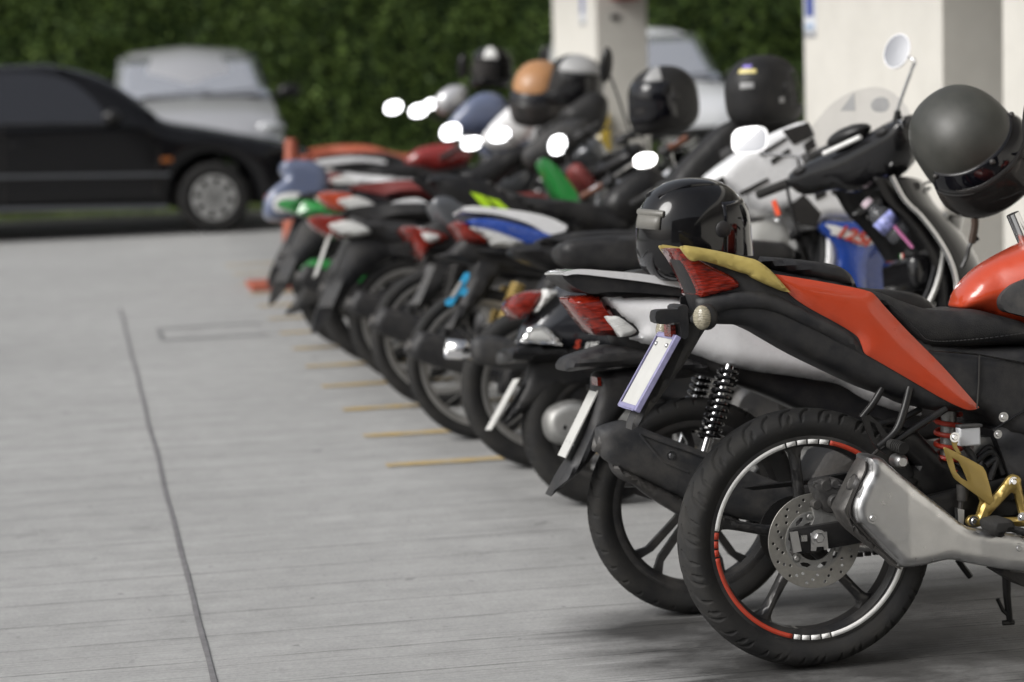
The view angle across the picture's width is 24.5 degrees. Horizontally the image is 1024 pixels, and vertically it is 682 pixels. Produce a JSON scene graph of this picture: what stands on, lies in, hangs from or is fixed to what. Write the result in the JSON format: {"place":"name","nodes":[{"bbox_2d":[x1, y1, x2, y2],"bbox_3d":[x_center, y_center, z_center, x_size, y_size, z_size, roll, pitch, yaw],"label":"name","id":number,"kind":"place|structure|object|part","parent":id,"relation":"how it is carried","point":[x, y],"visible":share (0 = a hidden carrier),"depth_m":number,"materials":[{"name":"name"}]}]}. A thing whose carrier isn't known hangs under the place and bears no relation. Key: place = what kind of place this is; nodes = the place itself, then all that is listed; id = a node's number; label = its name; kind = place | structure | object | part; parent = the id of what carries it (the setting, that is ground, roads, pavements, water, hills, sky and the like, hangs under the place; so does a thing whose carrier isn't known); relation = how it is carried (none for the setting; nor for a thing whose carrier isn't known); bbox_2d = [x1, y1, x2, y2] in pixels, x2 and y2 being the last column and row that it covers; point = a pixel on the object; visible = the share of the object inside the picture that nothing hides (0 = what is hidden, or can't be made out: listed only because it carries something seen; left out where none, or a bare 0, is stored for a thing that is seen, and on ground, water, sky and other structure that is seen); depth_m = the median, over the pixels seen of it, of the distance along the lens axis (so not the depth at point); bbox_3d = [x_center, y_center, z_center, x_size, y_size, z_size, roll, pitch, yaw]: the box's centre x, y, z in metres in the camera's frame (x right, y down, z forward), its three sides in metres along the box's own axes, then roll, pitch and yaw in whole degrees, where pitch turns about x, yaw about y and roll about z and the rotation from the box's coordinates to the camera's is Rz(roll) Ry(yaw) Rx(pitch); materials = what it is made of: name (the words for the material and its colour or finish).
{"place":"outdoors","nodes":[
{"label":"outdoors","id":0,"kind":"place"},
{"bbox_2d":[0,159,1023,681],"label":"ground","id":1,"kind":"structure","parent":0,"point":[320,541],"depth_m":7.36,"materials":[{"name":"concrete"}]},
{"bbox_2d":[0,204,261,222],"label":"planting strip","id":2,"kind":"object","parent":1,"relation":"on","point":[85,216],"depth_m":21.37,"materials":[{"name":"soil"}]},
{"bbox_2d":[0,203,262,220],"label":"grass","id":3,"kind":"structure","parent":2,"relation":"on","point":[7,217],"depth_m":21.49,"materials":[{"name":"green plant"}]},
{"bbox_2d":[0,211,263,228],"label":"kerb","id":4,"kind":"structure","parent":1,"relation":"on","point":[101,221],"depth_m":21.12,"materials":[{"name":"grey concrete"}]},
{"bbox_2d":[0,64,307,232],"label":"car","id":5,"kind":"object","parent":1,"relation":"on","point":[71,139],"visible":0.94,"depth_m":19.43,"materials":[{"name":"black metal"}]},
{"bbox_3d":[-3.959,-1.987,19.331,1.358,0.455,0.217,-3,7,-11],"label":"side window","id":6,"kind":"part","parent":5,"relation":"part of","materials":[{"name":"black glass"}]},
{"bbox_2d":[119,309,216,681],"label":"expansion joint","id":7,"kind":"object","parent":1,"relation":"on","point":[196,613],"visible":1,"depth_m":7.37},
{"bbox_2d":[156,322,265,339],"bbox_3d":[-1.617,-0.054,12.730,0.582,0.001,0.580,-3,7,-11],"label":"painted outline","id":8,"kind":"object","parent":1,"relation":"on","point":[160,334],"visible":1,"depth_m":12.65,"materials":[{"name":"grey paint"}]},
{"bbox_2d":[226,263,272,265],"bbox_3d":[-1.138,-0.582,16.802,1.799,0.001,0.083,-3,7,-11],"label":"parking line","id":9,"kind":"object","parent":1,"relation":"on","point":[250,264],"visible":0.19,"depth_m":16.67,"materials":[{"name":"yellow paint"}]},
{"bbox_2d":[249,291,292,294],"bbox_3d":[-0.750,-0.339,14.772,1.798,0.001,0.084,-3,7,-11],"label":"parking line","id":10,"kind":"object","parent":1,"relation":"on","point":[269,293],"visible":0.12,"depth_m":14.63,"materials":[{"name":"yellow paint"}]},
{"bbox_2d":[246,138,298,291],"bbox_3d":[-1.440,-0.810,14.955,0.500,0.940,0.440,-3,7,-11],"label":"traffic cone","id":11,"kind":"object","parent":1,"relation":"on","point":[291,153],"visible":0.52,"depth_m":14.88,"materials":[{"name":"orange plastic"}]},
{"bbox_2d":[257,304,291,306],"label":"parking line","id":12,"kind":"object","parent":1,"relation":"on","point":[273,305],"visible":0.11,"depth_m":13.93,"materials":[{"name":"yellow paint"}]},
{"bbox_2d":[269,316,303,318],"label":"parking line","id":13,"kind":"object","parent":1,"relation":"on","point":[287,317],"visible":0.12,"depth_m":13.25,"materials":[{"name":"yellow paint"}]},
{"bbox_2d":[280,331,310,333],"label":"parking line","id":14,"kind":"object","parent":1,"relation":"on","point":[295,332],"visible":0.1,"depth_m":12.56,"materials":[{"name":"yellow paint"}]},
{"bbox_2d":[292,345,337,349],"bbox_3d":[-0.221,-0.010,12.027,1.796,0.001,0.081,-3,7,-11],"label":"parking line","id":15,"kind":"object","parent":1,"relation":"on","point":[314,347],"visible":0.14,"depth_m":11.88,"materials":[{"name":"yellow paint"}]},
{"bbox_2d":[305,359,406,366],"bbox_3d":[-0.094,0.070,11.357,1.801,0.001,0.083,-3,7,-11],"label":"parking line","id":16,"kind":"object","parent":1,"relation":"on","point":[352,363],"visible":0.18,"depth_m":11.22,"materials":[{"name":"yellow paint"}]},
{"bbox_2d":[322,377,455,386],"bbox_3d":[0.037,0.151,10.682,1.802,0.001,0.084,-3,7,-11],"label":"parking line","id":17,"kind":"object","parent":1,"relation":"on","point":[366,383],"visible":0.22,"depth_m":10.56,"materials":[{"name":"yellow paint"}]},
{"bbox_2d":[0,0,805,167],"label":"hedge","id":18,"kind":"object","parent":1,"relation":"on","point":[351,69],"visible":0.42,"depth_m":28.66,"materials":[{"name":"green plant"}]},
{"bbox_2d":[299,103,507,163],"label":"motorbike","id":19,"kind":"object","parent":1,"relation":"on","point":[439,138],"depth_m":16.08,"materials":[{"name":"metal"}]},
{"bbox_2d":[299,100,508,159],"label":"motorbike","id":20,"kind":"object","parent":1,"relation":"on","point":[393,107],"visible":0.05,"depth_m":15.35,"materials":[{"name":"metal"}]},
{"bbox_2d":[469,47,512,87],"bbox_3d":[-0.141,-1.780,15.344,0.301,0.261,0.245,-8,9,-40],"label":"helmet","id":21,"kind":"object","parent":20,"relation":"on","point":[492,67],"visible":0.98,"depth_m":15.25,"materials":[{"name":"plastic"}]},
{"bbox_2d":[262,45,548,315],"bbox_3d":[-0.475,-0.880,13.274,1.850,1.435,0.716,-3,-1,-11],"label":"scooter","id":22,"kind":"object","parent":1,"relation":"on","point":[479,114],"visible":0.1,"depth_m":13.14,"materials":[{"name":"plastic"}]},
{"bbox_2d":[309,54,508,173],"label":"motorbike","id":23,"kind":"object","parent":1,"relation":"on","point":[449,100],"visible":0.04,"depth_m":14.72,"materials":[{"name":"metal"}]},
{"bbox_2d":[269,118,560,344],"bbox_3d":[-0.280,-0.535,11.959,1.935,1.081,0.687,-3,-2,-11],"label":"motorbike","id":24,"kind":"object","parent":1,"relation":"on","point":[300,262],"visible":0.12,"depth_m":11.77,"materials":[{"name":"metal"}]},
{"bbox_2d":[508,60,566,126],"bbox_3d":[0.140,-1.304,12.254,0.315,0.278,0.366,0,29,11],"label":"helmet","id":25,"kind":"object","parent":24,"relation":"on","point":[529,106],"visible":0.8,"depth_m":12.14,"materials":[{"name":"orange plastic"}]},
{"bbox_2d":[543,54,603,106],"bbox_3d":[0.321,-1.339,12.104,0.307,0.267,0.250,11,11,18],"label":"helmet","id":26,"kind":"object","parent":24,"relation":"on","point":[574,78],"visible":0.86,"depth_m":12.00,"materials":[{"name":"plastic"}]},
{"bbox_2d":[305,108,532,318],"bbox_3d":[-0.194,-0.695,12.683,1.925,1.213,0.683,-3,-2,-11],"label":"motorbike","id":27,"kind":"object","parent":1,"relation":"on","point":[452,131],"visible":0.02,"depth_m":12.73,"materials":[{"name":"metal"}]},
{"bbox_2d":[342,397,513,410],"bbox_3d":[0.177,0.235,9.979,1.796,0.001,0.084,-3,7,-11],"label":"parking line","id":28,"kind":"object","parent":1,"relation":"on","point":[383,406],"visible":0.22,"depth_m":9.85,"materials":[{"name":"yellow paint"}]},
{"bbox_2d":[315,104,541,191],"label":"motorbike","id":29,"kind":"object","parent":1,"relation":"on","point":[425,160],"visible":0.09,"depth_m":13.94,"materials":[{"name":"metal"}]},
{"bbox_2d":[362,427,520,436],"bbox_3d":[0.307,0.317,9.292,1.796,0.001,0.082,-3,7,-11],"label":"parking line","id":30,"kind":"object","parent":1,"relation":"on","point":[406,433],"visible":0.19,"depth_m":9.16,"materials":[{"name":"yellow paint"}]},
{"bbox_2d":[316,91,609,361],"bbox_3d":[-0.052,-0.559,11.339,1.833,1.271,0.688,-3,-2,-11],"label":"motorbike","id":31,"kind":"object","parent":1,"relation":"on","point":[580,125],"visible":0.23,"depth_m":11.31,"materials":[{"name":"metal"}]},
{"bbox_2d":[307,47,656,380],"bbox_3d":[0.049,-0.548,10.625,1.955,1.417,0.724,-3,-3,-11],"label":"motorbike","id":32,"kind":"object","parent":1,"relation":"on","point":[371,235],"visible":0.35,"depth_m":10.47,"materials":[{"name":"metal"}]},
{"bbox_2d":[368,132,699,405],"bbox_3d":[0.262,-0.288,9.936,1.808,1.061,0.666,-3,-3,-11],"label":"motorbike","id":33,"kind":"object","parent":1,"relation":"on","point":[614,209],"visible":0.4,"depth_m":9.79,"materials":[{"name":"metal"}]},
{"bbox_2d":[628,65,699,134],"bbox_3d":[0.635,-1.030,9.995,0.318,0.273,0.270,-15,13,-29],"label":"helmet","id":34,"kind":"object","parent":33,"relation":"on","point":[663,99],"visible":1,"depth_m":9.90,"materials":[{"name":"plastic"}]},
{"bbox_2d":[385,446,695,466],"bbox_3d":[0.432,0.396,8.636,1.803,0.001,0.083,-3,7,-11],"label":"parking line","id":35,"kind":"object","parent":1,"relation":"on","point":[444,461],"visible":0.25,"depth_m":8.51,"materials":[{"name":"yellow paint"}]},
{"bbox_2d":[552,0,649,152],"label":"pillar","id":36,"kind":"structure","parent":1,"relation":"on","point":[624,38],"depth_m":18.79,"materials":[{"name":"paint"}]},
{"bbox_2d":[579,0,585,24],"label":"poster","id":37,"kind":"object","parent":36,"relation":"attached to","point":[582,8],"visible":1,"depth_m":19.10,"materials":[{"name":"paper"}]},
{"bbox_2d":[599,113,609,151],"bbox_3d":[0.746,-1.357,18.813,0.075,0.920,0.060,-3,7,-11],"label":"corner guard","id":38,"kind":"object","parent":36,"relation":"attached to","point":[605,133],"visible":0.1,"depth_m":18.75,"materials":[{"name":"yellow paint"}]},
{"bbox_2d":[611,14,619,19],"bbox_3d":[0.819,-2.567,18.712,0.070,0.045,0.012,-3,7,-11],"label":"plate","id":39,"kind":"object","parent":36,"relation":"attached to","point":[615,17],"visible":1,"depth_m":18.71,"materials":[{"name":"plastic"}]},
{"bbox_2d":[404,120,798,438],"bbox_3d":[0.458,-0.258,9.075,1.824,1.194,0.601,-3,-2,-11],"label":"motorbike","id":40,"kind":"object","parent":1,"relation":"on","point":[488,238],"visible":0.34,"depth_m":8.95,"materials":[{"name":"metal"}]},
{"bbox_2d":[724,55,802,126],"bbox_3d":[0.965,-0.964,9.044,0.311,0.265,0.264,-11,11,-30],"label":"helmet","id":41,"kind":"object","parent":40,"relation":"on","point":[759,90],"visible":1,"depth_m":8.94,"materials":[{"name":"plastic"}]},
{"bbox_2d":[444,121,884,466],"bbox_3d":[0.644,-0.170,8.468,1.865,1.173,0.692,-3,-2,-11],"label":"motorbike","id":42,"kind":"object","parent":1,"relation":"on","point":[831,231],"visible":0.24,"depth_m":8.37,"materials":[{"name":"plastic"}]},
{"bbox_2d":[485,33,979,503],"bbox_3d":[0.814,-0.231,7.766,1.872,1.460,0.717,-3,-2,-11],"label":"scooter","id":43,"kind":"object","parent":1,"relation":"on","point":[854,167],"visible":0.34,"depth_m":7.64,"materials":[{"name":"metal"}]},
{"bbox_2d":[861,197,899,235],"bbox_3d":[1.224,-0.403,7.780,0.077,0.174,0.077,-46,-5,15],"label":"water bottle","id":44,"kind":"object","parent":43,"relation":"in","point":[886,222],"visible":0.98,"depth_m":7.75,"materials":[{"name":"plastic"}]},
{"bbox_2d":[893,226,913,248],"bbox_3d":[1.284,-0.341,7.731,0.068,0.078,0.012,-2,7,0],"label":"drinking straw","id":45,"kind":"object","parent":44,"relation":"in","point":[903,236],"visible":1,"depth_m":7.73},
{"bbox_2d":[545,269,976,612],"bbox_3d":[1.021,0.082,6.207,1.901,1.199,0.649,-3,2,-11],"label":"motorbike","id":46,"kind":"object","parent":1,"relation":"on","point":[647,458],"visible":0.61,"depth_m":6.07,"materials":[{"name":"metal"}]},
{"bbox_2d":[636,177,753,281],"bbox_3d":[0.470,-0.288,6.055,0.314,0.262,0.262,0,6,-21],"label":"helmet","id":47,"kind":"object","parent":46,"relation":"on","point":[707,213],"visible":0.78,"depth_m":5.96,"materials":[{"name":"plastic"}]},
{"bbox_2d":[618,109,1023,665],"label":"motorbike","id":48,"kind":"object","parent":1,"relation":"on","point":[900,499],"visible":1,"depth_m":5.51,"materials":[{"name":"rubber"}]},
{"bbox_2d":[909,84,1023,267],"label":"helmet","id":49,"kind":"object","parent":48,"relation":"hanging from","point":[966,144],"visible":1,"depth_m":6.23,"materials":[{"name":"plastic"}]},
{"bbox_2d":[804,0,1003,262],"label":"pillar","id":50,"kind":"structure","parent":1,"relation":"on","point":[954,42],"depth_m":11.96,"materials":[{"name":"paint"}]},
{"bbox_2d":[804,0,815,37],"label":"poster","id":51,"kind":"object","parent":50,"relation":"attached to","point":[809,18],"visible":1,"depth_m":13.36,"materials":[{"name":"paper"}]},
{"bbox_2d":[1003,0,1023,249],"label":"building wall","id":52,"kind":"structure","parent":1,"relation":"on","point":[1013,55],"depth_m":10.57,"materials":[{"name":"paint"}]},
{"bbox_2d":[655,163,669,173],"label":"road","id":53,"kind":"structure","parent":0,"point":[663,167],"depth_m":27.67,"materials":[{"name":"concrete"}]},
{"bbox_2d":[115,46,300,158],"bbox_3d":[-3.491,-2.397,25.511,2.313,1.580,3.870,-3,7,-11],"label":"car","id":54,"kind":"object","parent":53,"relation":"on","point":[222,88],"visible":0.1,"depth_m":24.82,"materials":[{"name":"silver metal"}]},
{"bbox_2d":[548,27,729,164],"bbox_3d":[1.503,-2.710,26.436,1.976,1.650,3.870,-3,7,-11],"label":"car","id":55,"kind":"object","parent":53,"relation":"on","point":[679,49],"visible":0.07,"depth_m":25.82,"materials":[{"name":"silver metal"}]}
]}

